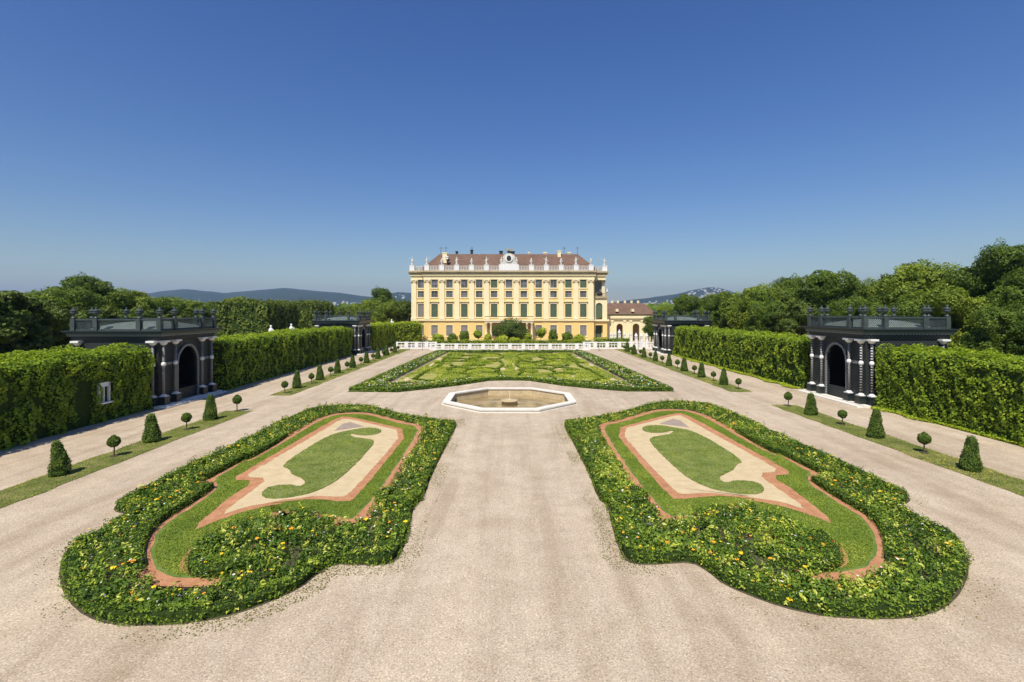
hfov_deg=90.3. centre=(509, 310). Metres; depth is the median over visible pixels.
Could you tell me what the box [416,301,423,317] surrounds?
window
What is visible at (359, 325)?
garden pavilion
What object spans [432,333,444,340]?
round bush
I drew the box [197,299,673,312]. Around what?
distant woods
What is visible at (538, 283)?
window
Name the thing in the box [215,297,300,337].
clipped tree wall
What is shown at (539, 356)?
box scroll
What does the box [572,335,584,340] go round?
round bush
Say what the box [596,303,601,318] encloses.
arched window
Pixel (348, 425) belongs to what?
slate grit
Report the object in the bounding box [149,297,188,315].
broadleaf tree
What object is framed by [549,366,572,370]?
box scroll
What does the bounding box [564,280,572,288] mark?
window
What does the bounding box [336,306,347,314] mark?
broadleaf tree
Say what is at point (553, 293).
window
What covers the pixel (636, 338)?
white pillar
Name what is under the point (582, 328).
window
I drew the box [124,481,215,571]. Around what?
box hedge
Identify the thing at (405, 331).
leafy hedge
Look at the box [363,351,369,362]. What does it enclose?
cone topiary
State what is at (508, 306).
window
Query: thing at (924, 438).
ball topiary
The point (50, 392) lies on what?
leafy hedge
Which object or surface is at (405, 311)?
broadleaf tree
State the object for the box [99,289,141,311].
broadleaf tree
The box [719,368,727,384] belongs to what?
cone topiary
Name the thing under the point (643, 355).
cone topiary
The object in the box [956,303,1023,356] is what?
broadleaf tree
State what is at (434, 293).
window
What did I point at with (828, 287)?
broadleaf tree
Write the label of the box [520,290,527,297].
window
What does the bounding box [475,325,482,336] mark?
window
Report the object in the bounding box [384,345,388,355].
cone topiary
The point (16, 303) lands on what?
broadleaf tree
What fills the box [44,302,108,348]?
broadleaf tree
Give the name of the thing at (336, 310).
broadleaf tree
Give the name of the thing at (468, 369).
box scroll
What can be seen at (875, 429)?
cone topiary
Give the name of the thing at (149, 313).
broadleaf tree
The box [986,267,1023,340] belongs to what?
broadleaf tree
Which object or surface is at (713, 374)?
ball topiary
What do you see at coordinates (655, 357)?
cone topiary
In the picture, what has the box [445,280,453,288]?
window
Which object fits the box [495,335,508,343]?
round bush
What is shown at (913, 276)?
broadleaf tree
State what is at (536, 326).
window
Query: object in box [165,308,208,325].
broadleaf tree
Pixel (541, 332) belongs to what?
stemmed ball tree
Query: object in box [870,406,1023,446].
ground cover
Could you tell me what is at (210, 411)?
cone topiary
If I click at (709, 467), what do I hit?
lawn
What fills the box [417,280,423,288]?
window
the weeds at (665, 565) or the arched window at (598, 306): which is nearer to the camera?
the weeds at (665, 565)
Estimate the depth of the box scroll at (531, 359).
89.61 m
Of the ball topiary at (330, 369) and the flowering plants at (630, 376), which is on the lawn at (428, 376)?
the flowering plants at (630, 376)
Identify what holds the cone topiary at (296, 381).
on the grass strip at (347, 371)
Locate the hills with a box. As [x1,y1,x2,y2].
[135,286,874,306]
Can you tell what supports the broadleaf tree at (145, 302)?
on the terrain
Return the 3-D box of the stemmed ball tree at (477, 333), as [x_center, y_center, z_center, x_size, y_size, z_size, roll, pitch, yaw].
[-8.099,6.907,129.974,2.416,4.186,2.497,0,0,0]
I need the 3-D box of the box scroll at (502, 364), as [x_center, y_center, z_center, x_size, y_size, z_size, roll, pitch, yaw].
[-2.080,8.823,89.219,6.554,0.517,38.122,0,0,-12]
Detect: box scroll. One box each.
[411,353,451,379]
[415,371,470,381]
[434,360,476,366]
[445,366,467,369]
[446,354,481,358]
[463,367,500,372]
[467,352,504,374]
[474,358,498,361]
[514,352,551,375]
[519,358,546,361]
[519,367,556,372]
[537,354,570,358]
[543,360,583,366]
[548,371,604,381]
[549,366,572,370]
[567,353,606,379]
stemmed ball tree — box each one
[473,330,481,338]
[536,327,546,337]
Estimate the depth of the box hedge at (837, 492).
22.02 m
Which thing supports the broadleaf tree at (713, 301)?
on the terrain
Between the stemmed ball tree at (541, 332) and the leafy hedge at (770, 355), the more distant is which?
the stemmed ball tree at (541, 332)
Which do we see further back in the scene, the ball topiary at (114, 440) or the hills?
the hills
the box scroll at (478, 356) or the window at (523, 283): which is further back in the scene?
the window at (523, 283)
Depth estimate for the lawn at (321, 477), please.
29.64 m
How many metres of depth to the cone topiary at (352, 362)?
79.74 m
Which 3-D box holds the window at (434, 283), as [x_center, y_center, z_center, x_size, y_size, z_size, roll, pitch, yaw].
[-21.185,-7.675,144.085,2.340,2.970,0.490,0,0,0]
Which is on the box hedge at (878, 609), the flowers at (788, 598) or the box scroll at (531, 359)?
the flowers at (788, 598)
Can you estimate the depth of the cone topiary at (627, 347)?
111.21 m
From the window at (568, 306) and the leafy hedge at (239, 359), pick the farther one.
the window at (568, 306)
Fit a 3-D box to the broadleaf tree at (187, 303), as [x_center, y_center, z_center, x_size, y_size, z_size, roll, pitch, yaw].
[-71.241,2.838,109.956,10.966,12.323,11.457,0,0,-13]
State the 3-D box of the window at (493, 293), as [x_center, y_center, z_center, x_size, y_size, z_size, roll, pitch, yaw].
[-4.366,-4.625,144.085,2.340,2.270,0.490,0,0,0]
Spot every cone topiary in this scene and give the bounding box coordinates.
[47,439,72,476]
[141,413,161,442]
[202,394,217,420]
[292,370,301,388]
[315,364,323,379]
[333,359,340,373]
[349,355,355,367]
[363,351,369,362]
[375,348,380,358]
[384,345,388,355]
[392,343,396,352]
[625,342,629,351]
[631,345,636,353]
[641,348,646,357]
[652,351,657,361]
[666,354,672,365]
[680,357,688,370]
[697,362,705,377]
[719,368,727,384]
[803,392,818,415]
[867,408,885,438]
[958,435,983,471]
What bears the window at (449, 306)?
in the palace
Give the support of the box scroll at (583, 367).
on the soil at (606, 369)
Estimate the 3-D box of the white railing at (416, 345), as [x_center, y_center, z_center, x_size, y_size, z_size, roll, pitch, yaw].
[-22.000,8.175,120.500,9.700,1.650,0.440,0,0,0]
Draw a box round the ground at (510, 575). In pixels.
[0,339,1023,681]
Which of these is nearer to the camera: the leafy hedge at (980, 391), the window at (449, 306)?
the leafy hedge at (980, 391)
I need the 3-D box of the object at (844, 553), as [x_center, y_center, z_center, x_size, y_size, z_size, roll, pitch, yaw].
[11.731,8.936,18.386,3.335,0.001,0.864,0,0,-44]
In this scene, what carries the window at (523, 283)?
in the palace
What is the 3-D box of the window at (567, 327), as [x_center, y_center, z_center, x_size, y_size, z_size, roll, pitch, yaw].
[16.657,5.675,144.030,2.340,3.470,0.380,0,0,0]
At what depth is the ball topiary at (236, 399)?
45.42 m
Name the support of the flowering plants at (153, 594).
on the soil at (78, 608)
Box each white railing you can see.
[396,342,436,348]
[429,343,590,349]
[583,342,653,348]
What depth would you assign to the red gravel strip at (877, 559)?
23.25 m
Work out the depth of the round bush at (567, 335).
129.19 m
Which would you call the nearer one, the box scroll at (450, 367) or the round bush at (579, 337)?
the box scroll at (450, 367)
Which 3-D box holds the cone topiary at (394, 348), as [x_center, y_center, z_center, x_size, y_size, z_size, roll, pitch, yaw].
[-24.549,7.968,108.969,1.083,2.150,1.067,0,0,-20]
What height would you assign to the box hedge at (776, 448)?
0.513 m
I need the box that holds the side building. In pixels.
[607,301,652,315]
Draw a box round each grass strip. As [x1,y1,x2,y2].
[0,411,250,507]
[272,349,408,394]
[615,349,750,391]
[775,405,1023,495]
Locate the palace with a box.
[407,247,608,341]
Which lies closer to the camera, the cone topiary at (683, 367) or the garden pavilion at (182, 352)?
the garden pavilion at (182, 352)
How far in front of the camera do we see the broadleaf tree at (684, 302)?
126.66 m
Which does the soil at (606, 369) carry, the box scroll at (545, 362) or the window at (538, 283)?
the box scroll at (545, 362)
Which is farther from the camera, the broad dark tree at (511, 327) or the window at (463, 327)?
the window at (463, 327)
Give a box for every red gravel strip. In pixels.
[135,412,423,586]
[180,547,191,574]
[196,417,403,528]
[597,409,893,580]
[619,413,830,522]
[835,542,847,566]
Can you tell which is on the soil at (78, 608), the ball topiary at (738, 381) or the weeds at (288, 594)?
the weeds at (288, 594)
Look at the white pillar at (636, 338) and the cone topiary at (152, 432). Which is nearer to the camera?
the cone topiary at (152, 432)
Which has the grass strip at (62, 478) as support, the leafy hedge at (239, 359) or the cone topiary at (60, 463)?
the cone topiary at (60, 463)
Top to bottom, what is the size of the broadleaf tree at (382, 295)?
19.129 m
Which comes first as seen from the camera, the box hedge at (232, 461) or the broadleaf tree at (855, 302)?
the box hedge at (232, 461)
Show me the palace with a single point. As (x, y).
(471, 293)
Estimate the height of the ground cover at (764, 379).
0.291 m
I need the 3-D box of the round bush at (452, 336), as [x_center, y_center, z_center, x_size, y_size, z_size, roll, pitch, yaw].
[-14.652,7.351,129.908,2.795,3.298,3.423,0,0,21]
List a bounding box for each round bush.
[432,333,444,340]
[447,333,458,340]
[459,330,469,340]
[483,333,491,340]
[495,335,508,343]
[524,333,532,340]
[547,328,557,340]
[561,331,573,340]
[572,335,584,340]
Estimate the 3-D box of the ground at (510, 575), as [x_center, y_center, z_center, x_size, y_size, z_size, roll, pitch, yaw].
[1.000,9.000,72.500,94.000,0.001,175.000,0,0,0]
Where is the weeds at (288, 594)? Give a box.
[32,420,464,641]
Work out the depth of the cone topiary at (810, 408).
43.65 m
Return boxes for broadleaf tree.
[0,290,41,357]
[23,286,103,315]
[27,293,71,350]
[37,293,83,345]
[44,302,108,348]
[59,271,131,309]
[97,305,137,324]
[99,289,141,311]
[114,287,171,313]
[130,306,170,320]
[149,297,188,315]
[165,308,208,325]
[167,296,206,317]
[190,301,218,336]
[209,295,246,303]
[334,305,341,314]
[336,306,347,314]
[342,303,355,316]
[352,298,383,322]
[371,285,396,303]
[371,302,399,322]
[383,299,407,322]
[396,299,410,323]
[641,316,653,341]
[653,304,673,329]
[671,294,702,316]
[693,297,708,315]
[701,291,737,329]
[717,282,781,331]
[719,312,741,328]
[743,299,789,336]
[772,273,810,333]
[772,297,818,339]
[796,268,860,332]
[828,296,883,321]
[854,277,888,304]
[866,301,922,322]
[873,258,971,313]
[897,283,999,349]
[943,237,1023,328]
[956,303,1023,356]
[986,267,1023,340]
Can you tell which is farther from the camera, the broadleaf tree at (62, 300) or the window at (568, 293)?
the window at (568, 293)
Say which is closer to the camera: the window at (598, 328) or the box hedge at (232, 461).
the box hedge at (232, 461)
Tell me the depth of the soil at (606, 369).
70.63 m
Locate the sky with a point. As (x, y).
(147, 146)
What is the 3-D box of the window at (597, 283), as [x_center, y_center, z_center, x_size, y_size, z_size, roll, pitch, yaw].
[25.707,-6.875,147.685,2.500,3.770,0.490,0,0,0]
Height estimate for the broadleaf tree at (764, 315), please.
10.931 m
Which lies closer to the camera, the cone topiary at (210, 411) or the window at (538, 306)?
the cone topiary at (210, 411)
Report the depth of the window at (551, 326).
144.16 m
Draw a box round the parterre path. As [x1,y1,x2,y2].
[386,353,629,385]
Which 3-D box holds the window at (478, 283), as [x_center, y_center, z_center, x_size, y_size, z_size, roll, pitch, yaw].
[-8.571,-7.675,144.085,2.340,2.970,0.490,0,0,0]
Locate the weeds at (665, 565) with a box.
[555,405,998,633]
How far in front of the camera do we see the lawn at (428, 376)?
77.45 m
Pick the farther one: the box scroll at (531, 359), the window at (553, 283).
the window at (553, 283)
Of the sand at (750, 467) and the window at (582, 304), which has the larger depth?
the window at (582, 304)
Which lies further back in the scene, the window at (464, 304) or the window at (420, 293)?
the window at (420, 293)
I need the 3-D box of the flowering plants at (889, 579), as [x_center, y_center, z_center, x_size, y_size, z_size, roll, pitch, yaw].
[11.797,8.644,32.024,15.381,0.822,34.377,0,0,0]
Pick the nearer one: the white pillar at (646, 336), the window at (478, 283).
the white pillar at (646, 336)
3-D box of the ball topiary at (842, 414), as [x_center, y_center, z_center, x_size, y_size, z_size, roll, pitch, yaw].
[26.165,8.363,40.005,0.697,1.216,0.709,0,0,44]
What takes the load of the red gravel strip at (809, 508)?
on the lawn at (873, 555)
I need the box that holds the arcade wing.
[607,316,652,340]
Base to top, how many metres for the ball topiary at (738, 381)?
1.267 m
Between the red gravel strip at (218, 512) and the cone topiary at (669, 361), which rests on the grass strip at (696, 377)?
the cone topiary at (669, 361)
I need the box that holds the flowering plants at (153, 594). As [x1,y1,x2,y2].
[64,402,453,620]
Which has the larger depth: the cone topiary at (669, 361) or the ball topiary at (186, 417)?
the cone topiary at (669, 361)
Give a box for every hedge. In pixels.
[0,342,155,449]
[57,404,456,626]
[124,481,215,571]
[183,532,271,579]
[197,431,287,480]
[213,326,352,390]
[348,349,673,391]
[370,321,392,350]
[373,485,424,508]
[390,320,422,344]
[427,338,592,346]
[564,400,973,619]
[592,337,629,346]
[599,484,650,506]
[672,325,810,388]
[735,427,827,473]
[756,526,844,573]
[809,474,902,564]
[874,343,1023,445]
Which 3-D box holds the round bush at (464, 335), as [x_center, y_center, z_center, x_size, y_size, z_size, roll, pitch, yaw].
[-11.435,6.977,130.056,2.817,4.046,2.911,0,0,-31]
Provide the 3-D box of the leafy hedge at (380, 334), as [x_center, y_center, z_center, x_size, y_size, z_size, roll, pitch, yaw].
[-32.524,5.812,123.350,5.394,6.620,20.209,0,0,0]
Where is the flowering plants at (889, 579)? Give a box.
[566,400,966,616]
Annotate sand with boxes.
[224,419,397,513]
[625,415,801,507]
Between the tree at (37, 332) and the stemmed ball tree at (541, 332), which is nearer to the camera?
the tree at (37, 332)
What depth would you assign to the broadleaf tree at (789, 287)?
101.98 m
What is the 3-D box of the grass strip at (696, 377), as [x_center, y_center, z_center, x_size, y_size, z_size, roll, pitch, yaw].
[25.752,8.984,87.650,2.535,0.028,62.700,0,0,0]
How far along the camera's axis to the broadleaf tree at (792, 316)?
84.04 m
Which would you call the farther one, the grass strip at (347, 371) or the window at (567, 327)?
the window at (567, 327)
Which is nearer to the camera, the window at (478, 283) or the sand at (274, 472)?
the sand at (274, 472)
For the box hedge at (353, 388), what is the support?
on the soil at (606, 369)
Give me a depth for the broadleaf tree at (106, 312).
69.38 m
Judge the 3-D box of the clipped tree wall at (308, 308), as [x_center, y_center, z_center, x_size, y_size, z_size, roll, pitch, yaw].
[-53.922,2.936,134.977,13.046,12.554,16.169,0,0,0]
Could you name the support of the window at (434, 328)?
in the palace
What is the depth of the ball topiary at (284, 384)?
55.37 m
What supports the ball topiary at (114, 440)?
on the grass strip at (62, 478)
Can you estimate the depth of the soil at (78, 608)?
18.18 m
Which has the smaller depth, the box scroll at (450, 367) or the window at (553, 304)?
the box scroll at (450, 367)
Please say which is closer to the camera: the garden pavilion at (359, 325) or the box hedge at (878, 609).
the box hedge at (878, 609)
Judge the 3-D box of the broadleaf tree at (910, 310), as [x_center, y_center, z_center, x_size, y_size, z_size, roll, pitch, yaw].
[49.684,3.873,65.998,8.006,10.253,8.343,0,0,25]
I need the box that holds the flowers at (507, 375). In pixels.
[366,349,654,386]
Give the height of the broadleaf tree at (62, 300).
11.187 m
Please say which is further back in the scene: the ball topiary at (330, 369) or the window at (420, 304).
the window at (420, 304)
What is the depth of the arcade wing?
151.00 m
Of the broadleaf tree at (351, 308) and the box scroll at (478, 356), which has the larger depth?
the broadleaf tree at (351, 308)
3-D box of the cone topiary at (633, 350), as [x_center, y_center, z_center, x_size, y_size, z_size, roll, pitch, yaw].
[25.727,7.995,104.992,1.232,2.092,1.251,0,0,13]
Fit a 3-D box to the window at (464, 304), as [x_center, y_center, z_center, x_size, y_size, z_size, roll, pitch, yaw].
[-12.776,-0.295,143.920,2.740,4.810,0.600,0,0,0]
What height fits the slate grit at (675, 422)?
0.001 m
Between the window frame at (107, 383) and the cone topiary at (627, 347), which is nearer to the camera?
the window frame at (107, 383)
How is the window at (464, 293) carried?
in the palace
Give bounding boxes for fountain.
[441,387,577,412]
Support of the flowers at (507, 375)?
in the box hedge at (353, 388)
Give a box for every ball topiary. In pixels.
[106,434,121,456]
[181,412,191,429]
[232,395,241,410]
[281,381,288,392]
[308,373,314,383]
[328,366,333,375]
[711,371,715,380]
[735,378,741,388]
[784,391,792,405]
[837,410,847,424]
[917,431,931,452]
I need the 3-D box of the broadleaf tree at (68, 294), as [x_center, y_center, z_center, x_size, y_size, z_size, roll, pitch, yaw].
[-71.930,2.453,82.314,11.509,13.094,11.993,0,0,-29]
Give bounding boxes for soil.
[59,409,455,625]
[348,352,674,391]
[564,406,968,618]
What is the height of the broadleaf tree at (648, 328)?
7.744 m
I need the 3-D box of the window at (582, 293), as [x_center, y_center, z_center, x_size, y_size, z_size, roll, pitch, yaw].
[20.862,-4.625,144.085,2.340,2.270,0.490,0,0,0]
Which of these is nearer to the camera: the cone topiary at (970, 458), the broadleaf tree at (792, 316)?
the cone topiary at (970, 458)
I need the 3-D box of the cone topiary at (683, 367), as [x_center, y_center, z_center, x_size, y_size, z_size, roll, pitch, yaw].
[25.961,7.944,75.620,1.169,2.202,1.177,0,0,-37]
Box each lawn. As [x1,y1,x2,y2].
[150,414,417,577]
[262,427,380,498]
[396,353,626,384]
[605,411,876,571]
[642,425,763,493]
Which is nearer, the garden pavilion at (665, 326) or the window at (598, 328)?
the garden pavilion at (665, 326)
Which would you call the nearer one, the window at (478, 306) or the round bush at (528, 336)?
the round bush at (528, 336)
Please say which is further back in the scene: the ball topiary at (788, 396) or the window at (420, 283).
the window at (420, 283)
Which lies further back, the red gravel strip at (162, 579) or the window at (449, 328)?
the window at (449, 328)
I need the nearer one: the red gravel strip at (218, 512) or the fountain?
the red gravel strip at (218, 512)
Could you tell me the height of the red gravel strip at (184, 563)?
0.001 m
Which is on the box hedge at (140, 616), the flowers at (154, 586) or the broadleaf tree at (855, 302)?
the flowers at (154, 586)
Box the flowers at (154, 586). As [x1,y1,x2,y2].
[68,404,449,604]
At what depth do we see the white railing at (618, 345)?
120.30 m
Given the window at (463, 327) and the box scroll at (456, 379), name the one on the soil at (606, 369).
the box scroll at (456, 379)
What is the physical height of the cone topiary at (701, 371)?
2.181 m
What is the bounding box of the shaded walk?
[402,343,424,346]
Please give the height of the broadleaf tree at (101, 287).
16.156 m
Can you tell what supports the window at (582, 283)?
in the palace
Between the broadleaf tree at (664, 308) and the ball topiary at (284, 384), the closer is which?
the ball topiary at (284, 384)
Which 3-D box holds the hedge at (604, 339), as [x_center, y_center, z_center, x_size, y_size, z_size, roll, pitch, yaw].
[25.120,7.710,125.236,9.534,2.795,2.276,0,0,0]
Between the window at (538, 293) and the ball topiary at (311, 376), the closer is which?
the ball topiary at (311, 376)
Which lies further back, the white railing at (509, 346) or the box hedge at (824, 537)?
the white railing at (509, 346)
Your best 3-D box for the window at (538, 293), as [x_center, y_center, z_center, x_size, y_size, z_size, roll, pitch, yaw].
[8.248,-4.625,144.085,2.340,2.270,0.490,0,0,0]
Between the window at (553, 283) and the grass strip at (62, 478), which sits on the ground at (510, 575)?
the grass strip at (62, 478)
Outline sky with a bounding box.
[0,0,1023,303]
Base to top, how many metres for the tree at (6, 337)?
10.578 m
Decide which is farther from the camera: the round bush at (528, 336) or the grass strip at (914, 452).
the round bush at (528, 336)
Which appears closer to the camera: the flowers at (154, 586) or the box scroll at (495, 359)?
the flowers at (154, 586)
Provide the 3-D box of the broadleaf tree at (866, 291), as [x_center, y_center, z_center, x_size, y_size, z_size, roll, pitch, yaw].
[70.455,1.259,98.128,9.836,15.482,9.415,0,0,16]
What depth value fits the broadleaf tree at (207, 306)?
113.77 m
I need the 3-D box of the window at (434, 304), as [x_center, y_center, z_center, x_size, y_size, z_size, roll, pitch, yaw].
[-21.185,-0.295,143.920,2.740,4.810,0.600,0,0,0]
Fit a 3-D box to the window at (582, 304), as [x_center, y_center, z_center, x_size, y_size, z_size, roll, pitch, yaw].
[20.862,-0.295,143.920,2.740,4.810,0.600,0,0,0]
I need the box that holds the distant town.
[324,288,728,305]
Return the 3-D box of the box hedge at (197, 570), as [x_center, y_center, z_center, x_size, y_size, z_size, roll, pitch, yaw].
[-10.643,8.801,18.329,3.680,0.470,2.282,0,0,30]
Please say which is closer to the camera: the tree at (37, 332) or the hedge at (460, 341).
the tree at (37, 332)
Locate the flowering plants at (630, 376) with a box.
[355,349,667,387]
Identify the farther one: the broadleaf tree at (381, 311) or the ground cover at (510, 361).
the broadleaf tree at (381, 311)
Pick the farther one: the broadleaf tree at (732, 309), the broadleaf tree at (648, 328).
the broadleaf tree at (648, 328)
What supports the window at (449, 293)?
in the palace
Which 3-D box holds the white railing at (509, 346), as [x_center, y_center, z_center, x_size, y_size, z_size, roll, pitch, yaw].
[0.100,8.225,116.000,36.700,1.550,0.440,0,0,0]
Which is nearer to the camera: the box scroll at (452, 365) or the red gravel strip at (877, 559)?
the red gravel strip at (877, 559)
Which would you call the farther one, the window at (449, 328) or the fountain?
the window at (449, 328)
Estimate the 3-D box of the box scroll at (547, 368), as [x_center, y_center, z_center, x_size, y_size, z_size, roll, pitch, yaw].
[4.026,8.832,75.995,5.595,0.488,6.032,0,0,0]
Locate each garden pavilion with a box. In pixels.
[61,307,226,408]
[312,310,373,354]
[650,310,711,354]
[797,305,959,407]
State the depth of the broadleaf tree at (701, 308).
136.29 m
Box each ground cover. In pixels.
[400,352,627,383]
[672,354,801,388]
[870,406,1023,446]
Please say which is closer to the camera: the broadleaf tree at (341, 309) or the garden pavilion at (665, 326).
the garden pavilion at (665, 326)
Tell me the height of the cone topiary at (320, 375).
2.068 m
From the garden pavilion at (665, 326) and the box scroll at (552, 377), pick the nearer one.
the box scroll at (552, 377)
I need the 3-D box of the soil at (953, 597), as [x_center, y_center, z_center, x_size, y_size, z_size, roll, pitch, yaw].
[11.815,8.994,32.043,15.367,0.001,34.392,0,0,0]
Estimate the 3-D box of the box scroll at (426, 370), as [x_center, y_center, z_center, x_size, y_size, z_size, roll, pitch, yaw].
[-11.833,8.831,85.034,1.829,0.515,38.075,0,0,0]
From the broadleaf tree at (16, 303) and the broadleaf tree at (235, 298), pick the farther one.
the broadleaf tree at (235, 298)
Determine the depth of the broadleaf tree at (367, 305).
177.96 m
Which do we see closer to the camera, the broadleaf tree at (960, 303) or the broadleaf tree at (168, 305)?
the broadleaf tree at (960, 303)
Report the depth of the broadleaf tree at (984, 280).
68.14 m
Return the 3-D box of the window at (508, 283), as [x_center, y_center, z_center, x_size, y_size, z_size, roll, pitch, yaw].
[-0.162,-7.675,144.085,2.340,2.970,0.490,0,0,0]
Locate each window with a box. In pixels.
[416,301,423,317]
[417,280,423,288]
[417,290,423,297]
[430,280,438,288]
[430,290,438,297]
[430,301,438,317]
[430,325,437,336]
[444,300,453,317]
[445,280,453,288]
[445,290,453,297]
[445,325,452,336]
[459,301,468,317]
[460,280,467,288]
[460,290,467,297]
[461,325,467,331]
[474,300,483,317]
[475,279,482,288]
[475,290,482,297]
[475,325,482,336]
[489,301,498,317]
[490,279,497,288]
[490,290,497,297]
[504,300,513,317]
[505,279,512,288]
[505,290,512,297]
[519,301,528,317]
[520,279,527,288]
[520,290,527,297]
[534,300,543,317]
[535,279,542,288]
[535,290,542,297]
[535,325,542,336]
[549,280,557,288]
[549,290,557,297]
[549,301,558,317]
[550,325,556,332]
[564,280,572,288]
[564,290,572,297]
[564,300,572,317]
[565,325,571,333]
[579,279,586,288]
[579,290,586,297]
[579,301,587,317]
[579,325,586,336]
[594,280,600,292]
[595,325,601,337]
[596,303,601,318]
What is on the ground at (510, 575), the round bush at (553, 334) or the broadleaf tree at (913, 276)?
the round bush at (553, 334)
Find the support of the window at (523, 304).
in the palace
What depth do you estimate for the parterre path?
77.71 m
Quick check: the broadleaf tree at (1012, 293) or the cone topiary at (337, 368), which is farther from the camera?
the cone topiary at (337, 368)
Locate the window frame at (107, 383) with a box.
[96,381,113,404]
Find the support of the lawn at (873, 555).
on the soil at (953, 597)
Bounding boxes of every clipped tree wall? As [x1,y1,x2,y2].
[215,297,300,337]
[282,299,334,328]
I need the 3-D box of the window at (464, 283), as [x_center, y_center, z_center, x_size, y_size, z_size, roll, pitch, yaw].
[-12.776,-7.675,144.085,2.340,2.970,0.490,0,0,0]
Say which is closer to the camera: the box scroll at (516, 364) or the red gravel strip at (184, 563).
the red gravel strip at (184, 563)
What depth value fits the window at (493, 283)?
144.12 m
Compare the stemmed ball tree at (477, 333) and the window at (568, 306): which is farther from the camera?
the window at (568, 306)
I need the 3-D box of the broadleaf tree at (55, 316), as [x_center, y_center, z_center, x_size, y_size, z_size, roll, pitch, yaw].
[-54.017,3.520,57.900,6.445,10.959,6.927,0,0,37]
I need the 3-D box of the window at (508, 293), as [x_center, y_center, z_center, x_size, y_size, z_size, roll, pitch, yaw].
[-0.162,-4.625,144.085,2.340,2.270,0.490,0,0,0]
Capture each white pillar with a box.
[634,333,637,346]
[645,333,648,346]
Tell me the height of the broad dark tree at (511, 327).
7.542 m
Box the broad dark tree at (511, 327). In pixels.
[491,317,528,340]
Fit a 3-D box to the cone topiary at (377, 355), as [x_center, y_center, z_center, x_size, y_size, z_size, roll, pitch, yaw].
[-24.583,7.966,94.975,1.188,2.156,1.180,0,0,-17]
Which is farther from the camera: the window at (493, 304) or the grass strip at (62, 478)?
the window at (493, 304)
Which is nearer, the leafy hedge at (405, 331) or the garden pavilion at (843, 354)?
the garden pavilion at (843, 354)
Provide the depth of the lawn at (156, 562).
22.68 m
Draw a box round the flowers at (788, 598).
[575,399,952,601]
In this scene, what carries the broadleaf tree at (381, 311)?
on the terrain
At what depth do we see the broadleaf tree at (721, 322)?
106.08 m
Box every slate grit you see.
[335,422,362,430]
[660,419,687,426]
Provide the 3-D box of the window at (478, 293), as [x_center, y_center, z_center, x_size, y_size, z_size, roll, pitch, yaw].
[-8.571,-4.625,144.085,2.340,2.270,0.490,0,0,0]
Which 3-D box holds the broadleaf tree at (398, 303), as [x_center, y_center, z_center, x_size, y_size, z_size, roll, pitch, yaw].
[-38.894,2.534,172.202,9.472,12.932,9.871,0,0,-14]

